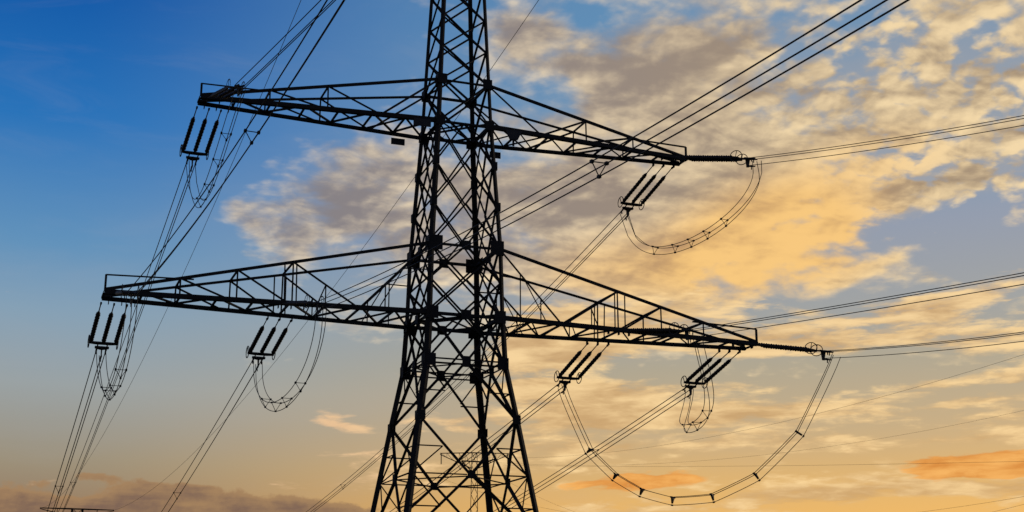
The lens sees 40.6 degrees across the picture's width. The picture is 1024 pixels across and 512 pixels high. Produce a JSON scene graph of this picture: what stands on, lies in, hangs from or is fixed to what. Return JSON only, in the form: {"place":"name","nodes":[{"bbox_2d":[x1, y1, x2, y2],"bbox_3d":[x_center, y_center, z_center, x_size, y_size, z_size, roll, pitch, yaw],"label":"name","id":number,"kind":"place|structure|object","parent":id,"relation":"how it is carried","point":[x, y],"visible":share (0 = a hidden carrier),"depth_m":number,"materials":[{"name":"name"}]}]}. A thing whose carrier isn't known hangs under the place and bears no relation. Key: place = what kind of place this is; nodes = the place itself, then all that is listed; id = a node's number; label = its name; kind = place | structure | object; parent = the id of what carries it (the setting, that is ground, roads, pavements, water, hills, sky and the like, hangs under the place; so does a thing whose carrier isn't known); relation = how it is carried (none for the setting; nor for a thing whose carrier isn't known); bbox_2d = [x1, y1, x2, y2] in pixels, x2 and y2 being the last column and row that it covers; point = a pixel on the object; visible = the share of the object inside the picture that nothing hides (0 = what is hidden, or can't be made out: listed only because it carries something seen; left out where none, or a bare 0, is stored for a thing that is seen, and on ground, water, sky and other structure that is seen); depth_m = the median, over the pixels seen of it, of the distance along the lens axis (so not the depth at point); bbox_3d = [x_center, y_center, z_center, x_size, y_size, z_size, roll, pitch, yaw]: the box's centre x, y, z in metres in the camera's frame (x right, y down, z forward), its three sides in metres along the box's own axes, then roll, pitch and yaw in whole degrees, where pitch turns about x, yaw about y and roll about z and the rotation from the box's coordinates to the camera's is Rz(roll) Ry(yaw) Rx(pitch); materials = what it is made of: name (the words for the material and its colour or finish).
{"place":"outdoors","nodes":[
{"label":"outdoors","id":0,"kind":"place"},
{"bbox_2d":[440,452,508,511],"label":"transmission tower","id":1,"kind":"structure","parent":0,"point":[470,467],"depth_m":228.81,"materials":[{"name":"metal"}]},
{"bbox_2d":[444,479,1023,511],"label":"distribution wire","id":2,"kind":"object","parent":1,"relation":"attached to","point":[924,511],"visible":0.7,"depth_m":135.70,"materials":[{"name":"metal"}]},
{"bbox_2d":[489,354,1023,457],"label":"distribution wire","id":3,"kind":"object","parent":1,"relation":"attached to","point":[797,418],"visible":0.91,"depth_m":149.07,"materials":[{"name":"metal"}]},
{"bbox_2d":[515,410,1023,464],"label":"distribution wire","id":4,"kind":"object","parent":1,"relation":"attached to","point":[807,449],"visible":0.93,"depth_m":185.32,"materials":[{"name":"metal"}]},
{"bbox_2d":[517,461,1023,466],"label":"distribution wire","id":5,"kind":"object","parent":1,"relation":"attached to","point":[789,465],"visible":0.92,"depth_m":176.07,"materials":[{"name":"metal"}]},
{"bbox_2d":[0,0,1023,511],"label":"sky","id":6,"kind":"structure","parent":0,"point":[99,98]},
{"bbox_2d":[558,353,839,505],"bbox_3d":[8.471,8.312,64.449,13.978,6.538,0.773,-7,-17,24],"label":"jumper loop","id":7,"kind":"object","parent":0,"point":[671,497],"visible":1,"depth_m":63.22,"materials":[{"name":"metal"}]},
{"bbox_3d":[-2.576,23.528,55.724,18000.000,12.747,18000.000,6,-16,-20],"label":"ground","id":8,"kind":"structure","parent":0,"visible":0},
{"bbox_2d":[40,507,113,511],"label":"transmission tower","id":9,"kind":"structure","parent":8,"relation":"on","point":[81,509],"depth_m":230.50,"materials":[{"name":"metal"}]},
{"bbox_2d":[101,0,757,511],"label":"transmission tower","id":10,"kind":"structure","parent":8,"relation":"on","point":[427,314],"depth_m":61.79,"materials":[{"name":"metal"}]},
{"bbox_2d":[87,302,127,361],"bbox_3d":[-17.181,3.185,58.688,1.248,0.851,4.550,6,-32,-21],"label":"insulator set","id":11,"kind":"object","parent":10,"relation":"attached to","point":[106,330],"visible":0.99,"depth_m":58.92,"materials":[{"name":"black ceramic"}]},
{"bbox_2d":[47,353,104,511],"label":"conductor bundle","id":12,"kind":"object","parent":11,"relation":"attached to","point":[62,486],"visible":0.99,"depth_m":68.33,"materials":[{"name":"metal"}]},
{"bbox_2d":[96,295,137,400],"bbox_3d":[-15.962,4.144,55.588,0.569,3.080,10.391,6,-16,-22],"label":"jumper loop","id":13,"kind":"object","parent":11,"relation":"hanging from","point":[110,387],"visible":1,"depth_m":53.47,"materials":[{"name":"metal"}]},
{"bbox_2d":[114,284,138,306],"bbox_3d":[-15.005,1.556,53.807,0.624,0.851,4.550,6,-4,-21],"label":"insulator set","id":14,"kind":"object","parent":10,"relation":"attached to","point":[124,293],"visible":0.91,"depth_m":52.70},
{"bbox_2d":[126,0,344,301],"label":"conductor bundle","id":15,"kind":"object","parent":14,"relation":"attached to","point":[257,132],"visible":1,"depth_m":36.01,"materials":[{"name":"metal"}]},
{"bbox_2d":[42,1,300,507],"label":"earth wire","id":16,"kind":"object","parent":10,"relation":"attached to","point":[203,228],"visible":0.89,"depth_m":90.94,"materials":[{"name":"metal"}]},
{"bbox_2d":[180,106,221,171],"bbox_3d":[-13.998,-5.253,62.007,1.248,0.851,4.550,6,-31,-21],"label":"insulator set","id":17,"kind":"object","parent":10,"relation":"attached to","point":[198,140],"visible":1,"depth_m":62.22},
{"bbox_2d":[58,164,194,511],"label":"conductor bundle","id":18,"kind":"object","parent":17,"relation":"attached to","point":[133,328],"visible":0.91,"depth_m":79.90,"materials":[{"name":"metal"}]},
{"bbox_2d":[186,86,246,207],"bbox_3d":[-12.716,-4.248,59.294,0.658,2.876,9.672,7,-17,-24],"label":"jumper loop","id":19,"kind":"object","parent":17,"relation":"hanging from","point":[205,184],"visible":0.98,"depth_m":58.80,"materials":[{"name":"metal"}]},
{"bbox_2d":[207,79,244,99],"bbox_3d":[-11.873,-6.711,57.528,0.624,0.851,4.550,8,-5,-26],"label":"insulator set","id":20,"kind":"object","parent":10,"relation":"attached to","point":[225,92],"visible":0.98,"depth_m":57.09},
{"bbox_2d":[234,0,335,93],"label":"conductor bundle","id":21,"kind":"object","parent":20,"relation":"attached to","point":[269,62],"visible":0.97,"depth_m":50.42,"materials":[{"name":"metal"}]},
{"bbox_2d":[246,318,291,370],"bbox_3d":[-10.887,3.896,61.577,1.248,0.851,4.550,6,-30,-21],"label":"insulator set","id":22,"kind":"object","parent":10,"relation":"attached to","point":[266,343],"visible":1,"depth_m":61.87,"materials":[{"name":"black ceramic"}]},
{"bbox_2d":[161,362,259,511],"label":"conductor bundle","id":23,"kind":"object","parent":22,"relation":"attached to","point":[209,434],"visible":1,"depth_m":71.67,"materials":[{"name":"metal"}]},
{"bbox_2d":[253,305,326,411],"bbox_3d":[-9.456,4.791,57.960,0.489,3.233,11.573,6,-16,-22],"label":"jumper loop","id":24,"kind":"object","parent":22,"relation":"hanging from","point":[299,392],"visible":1,"depth_m":55.85,"materials":[{"name":"metal"}]},
{"bbox_2d":[281,294,323,316],"bbox_3d":[-8.385,2.015,55.637,0.624,0.851,4.550,7,-6,-25],"label":"insulator set","id":25,"kind":"object","parent":10,"relation":"attached to","point":[303,303],"visible":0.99,"depth_m":54.77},
{"bbox_2d":[314,0,909,310],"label":"conductor bundle","id":26,"kind":"object","parent":25,"relation":"attached to","point":[592,161],"visible":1,"depth_m":27.32,"materials":[{"name":"metal"}]},
{"bbox_2d":[116,0,538,509],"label":"earth wire","id":27,"kind":"object","parent":10,"relation":"attached to","point":[373,233],"visible":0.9,"depth_m":96.83,"materials":[{"name":"metal"}]},
{"bbox_2d":[554,343,607,394],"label":"insulator set","id":28,"kind":"object","parent":10,"relation":"attached to","point":[577,367],"visible":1,"depth_m":66.84,"materials":[{"name":"black ceramic"}]},
{"bbox_2d":[390,384,561,511],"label":"conductor bundle","id":29,"kind":"object","parent":28,"relation":"attached to","point":[493,440],"visible":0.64,"depth_m":75.74,"materials":[{"name":"metal"}]},
{"bbox_2d":[618,164,672,220],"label":"insulator set","id":30,"kind":"object","parent":10,"relation":"attached to","point":[642,190],"visible":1,"depth_m":69.59,"materials":[{"name":"black ceramic"}]},
{"bbox_2d":[306,213,626,511],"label":"conductor bundle","id":31,"kind":"object","parent":30,"relation":"attached to","point":[485,351],"visible":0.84,"depth_m":86.58,"materials":[{"name":"metal"}]},
{"bbox_2d":[616,322,695,342],"bbox_3d":[6.363,3.400,61.057,0.624,0.851,4.550,13,-11,-39],"label":"insulator set","id":32,"kind":"object","parent":10,"relation":"attached to","point":[669,330],"visible":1,"depth_m":60.42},
{"bbox_2d":[679,332,713,432],"bbox_3d":[8.521,6.406,64.175,1.165,3.417,11.886,-1,-15,2],"label":"jumper loop","id":33,"kind":"object","parent":32,"relation":"hanging from","point":[693,422],"visible":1,"depth_m":61.79,"materials":[{"name":"metal"}]},
{"bbox_2d":[689,272,1023,337],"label":"conductor bundle","id":34,"kind":"object","parent":32,"relation":"attached to","point":[865,303],"visible":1,"depth_m":49.17,"materials":[{"name":"metal"}]},
{"bbox_2d":[681,350,738,398],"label":"insulator set","id":35,"kind":"object","parent":10,"relation":"attached to","point":[706,372],"visible":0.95,"depth_m":68.54,"materials":[{"name":"black ceramic"}]},
{"bbox_2d":[493,389,688,511],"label":"conductor bundle","id":36,"kind":"object","parent":35,"relation":"attached to","point":[604,445],"visible":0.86,"depth_m":77.98,"materials":[{"name":"metal"}]},
{"bbox_2d":[670,150,757,169],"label":"insulator set","id":37,"kind":"object","parent":10,"relation":"attached to","point":[712,158],"visible":1,"depth_m":65.25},
{"bbox_2d":[620,161,761,254],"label":"jumper loop","id":38,"kind":"object","parent":37,"relation":"hanging from","point":[677,246],"visible":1,"depth_m":66.99,"materials":[{"name":"metal"}]},
{"bbox_2d":[749,115,1023,165],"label":"conductor bundle","id":39,"kind":"object","parent":37,"relation":"attached to","point":[892,140],"visible":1,"depth_m":56.87,"materials":[{"name":"metal"}]},
{"bbox_2d":[741,342,833,362],"bbox_3d":[12.730,4.352,64.128,4.550,0.851,0.624,3,-10,38],"label":"insulator set","id":40,"kind":"object","parent":10,"relation":"attached to","point":[791,348],"visible":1,"depth_m":63.67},
{"bbox_2d":[825,332,1023,358],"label":"conductor bundle","id":41,"kind":"object","parent":40,"relation":"attached to","point":[929,344],"visible":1,"depth_m":56.76,"materials":[{"name":"metal"}]}
]}

